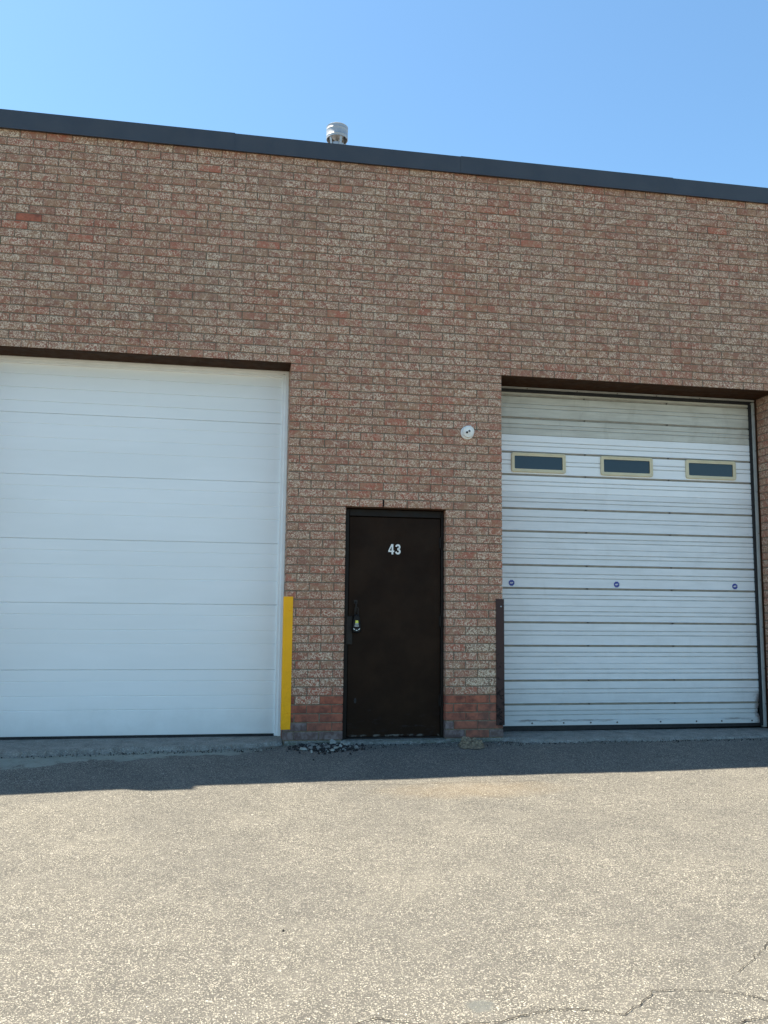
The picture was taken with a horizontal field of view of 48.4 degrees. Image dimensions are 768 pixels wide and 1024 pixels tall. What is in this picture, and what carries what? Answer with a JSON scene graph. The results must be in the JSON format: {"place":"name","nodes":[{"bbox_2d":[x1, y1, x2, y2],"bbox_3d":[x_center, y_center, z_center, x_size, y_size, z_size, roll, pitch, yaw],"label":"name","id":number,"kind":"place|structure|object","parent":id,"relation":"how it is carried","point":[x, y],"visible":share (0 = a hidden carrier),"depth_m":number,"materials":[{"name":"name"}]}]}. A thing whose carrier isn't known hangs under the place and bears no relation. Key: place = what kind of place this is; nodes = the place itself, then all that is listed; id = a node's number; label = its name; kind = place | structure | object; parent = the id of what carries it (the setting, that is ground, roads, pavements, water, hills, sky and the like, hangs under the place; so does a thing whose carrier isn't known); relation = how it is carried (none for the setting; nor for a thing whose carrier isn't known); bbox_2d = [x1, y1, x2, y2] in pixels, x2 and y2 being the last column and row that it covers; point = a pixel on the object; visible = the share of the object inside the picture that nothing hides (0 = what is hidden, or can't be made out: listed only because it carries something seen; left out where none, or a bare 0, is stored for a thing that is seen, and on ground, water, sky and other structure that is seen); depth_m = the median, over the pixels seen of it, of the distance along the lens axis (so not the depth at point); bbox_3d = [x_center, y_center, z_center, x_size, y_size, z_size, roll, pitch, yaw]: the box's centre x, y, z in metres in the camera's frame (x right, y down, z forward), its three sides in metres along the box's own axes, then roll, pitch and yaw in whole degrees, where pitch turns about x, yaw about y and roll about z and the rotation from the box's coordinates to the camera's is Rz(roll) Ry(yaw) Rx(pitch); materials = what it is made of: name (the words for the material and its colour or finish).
{"place":"outdoors","nodes":[
{"label":"outdoors","id":0,"kind":"place"},
{"bbox_2d":[0,737,767,1023],"bbox_3d":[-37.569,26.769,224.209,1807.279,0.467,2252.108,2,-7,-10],"label":"asphalt ground","id":1,"kind":"structure","parent":0,"point":[390,883],"depth_m":4.12,"materials":[{"name":"grey asphalt"}]},
{"bbox_2d":[0,736,281,757],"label":"concrete apron","id":2,"kind":"object","parent":1,"relation":"on","point":[32,747],"visible":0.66,"depth_m":7.48,"materials":[{"name":"grey concrete"}]},
{"bbox_2d":[286,743,375,759],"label":"rubble crumbs","id":3,"kind":"object","parent":1,"relation":"on","point":[322,749],"visible":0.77,"depth_m":7.53,"materials":[{"name":"stone"}]},
{"bbox_2d":[0,109,767,745],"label":"brick building","id":4,"kind":"structure","parent":1,"relation":"on","point":[248,383],"depth_m":8.27,"materials":[{"name":"brick"}]},
{"bbox_2d":[0,362,281,739],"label":"overhead door","id":5,"kind":"structure","parent":4,"relation":"in","point":[139,509],"depth_m":8.04,"materials":[{"name":"white metal"}]},
{"bbox_2d":[280,596,292,729],"bbox_3d":[-0.898,1.385,7.887,0.085,1.203,0.126,2,-7,-10],"label":"corner guard","id":6,"kind":"object","parent":4,"relation":"attached to","point":[285,713],"visible":1,"depth_m":7.83,"materials":[{"name":"yellow paint"}]},
{"bbox_2d":[326,122,347,144],"bbox_3d":[-0.541,-3.767,9.708,0.380,1.345,0.380,2,-7,-10],"label":"exhaust vent","id":7,"kind":"object","parent":4,"relation":"on","point":[337,133],"visible":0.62,"depth_m":9.68,"materials":[{"name":"metal"}]},
{"bbox_2d":[346,517,441,736],"bbox_3d":[0.095,1.081,8.136,0.924,2.064,0.087,2,-7,-10],"label":"entry door","id":8,"kind":"structure","parent":4,"relation":"in","point":[393,663],"depth_m":8.13,"materials":[{"name":"brown paint"}]},
{"bbox_2d":[351,607,360,632],"bbox_3d":[-0.259,1.012,8.029,0.086,0.244,0.047,2,-7,-10],"label":"key lock box","id":9,"kind":"object","parent":8,"relation":"attached to","point":[356,626],"visible":1,"depth_m":8.01,"materials":[{"name":"black metal"}]},
{"bbox_2d":[461,426,473,439],"bbox_3d":[0.820,-0.778,8.346,0.132,0.132,0.076,2,-7,-10],"label":"security camera","id":10,"kind":"object","parent":4,"relation":"attached to","point":[467,432],"visible":1,"depth_m":8.32,"materials":[{"name":"white plastic"}]},
{"bbox_2d":[496,599,504,724],"bbox_3d":[1.103,1.437,8.229,0.081,1.192,0.126,2,-7,-10],"label":"corner guard","id":11,"kind":"object","parent":4,"relation":"attached to","point":[500,701],"visible":1,"depth_m":8.17,"materials":[{"name":"paint"}]},
{"bbox_2d":[501,391,761,731],"bbox_3d":[2.546,0.504,8.941,2.920,3.468,0.050,2,-7,-10],"label":"overhead door","id":12,"kind":"structure","parent":4,"relation":"in","point":[628,584],"depth_m":8.93,"materials":[{"name":"metal"}]},
{"bbox_2d":[458,736,484,748],"bbox_3d":[0.793,2.090,7.781,0.240,0.069,0.405,0,-7,5],"label":"rock","id":13,"kind":"object","parent":1,"relation":"on","point":[469,742],"visible":1,"depth_m":7.73,"materials":[{"name":"beige stone"}]},
{"bbox_2d":[356,989,767,1023],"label":"pavement crack","id":14,"kind":"object","parent":1,"relation":"on","point":[560,1009],"visible":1,"depth_m":2.88,"materials":[{"name":"grey asphalt"}]},
{"bbox_2d":[503,727,767,742],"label":"concrete apron","id":15,"kind":"object","parent":1,"relation":"on","point":[568,736],"visible":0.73,"depth_m":8.39,"materials":[{"name":"grey concrete"}]},
{"bbox_2d":[729,1016,767,1023],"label":"pavement crack","id":16,"kind":"object","parent":1,"relation":"on","point":[747,1019],"visible":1,"depth_m":2.83,"materials":[{"name":"grey asphalt"}]},
{"bbox_2d":[733,942,767,973],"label":"pavement crack","id":17,"kind":"object","parent":1,"relation":"on","point":[753,959],"visible":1,"depth_m":3.32,"materials":[{"name":"grey asphalt"}]},
{"bbox_2d":[0,0,767,187],"label":"sky","id":18,"kind":"structure","parent":0,"point":[678,89],"materials":[{"name":"blue"}]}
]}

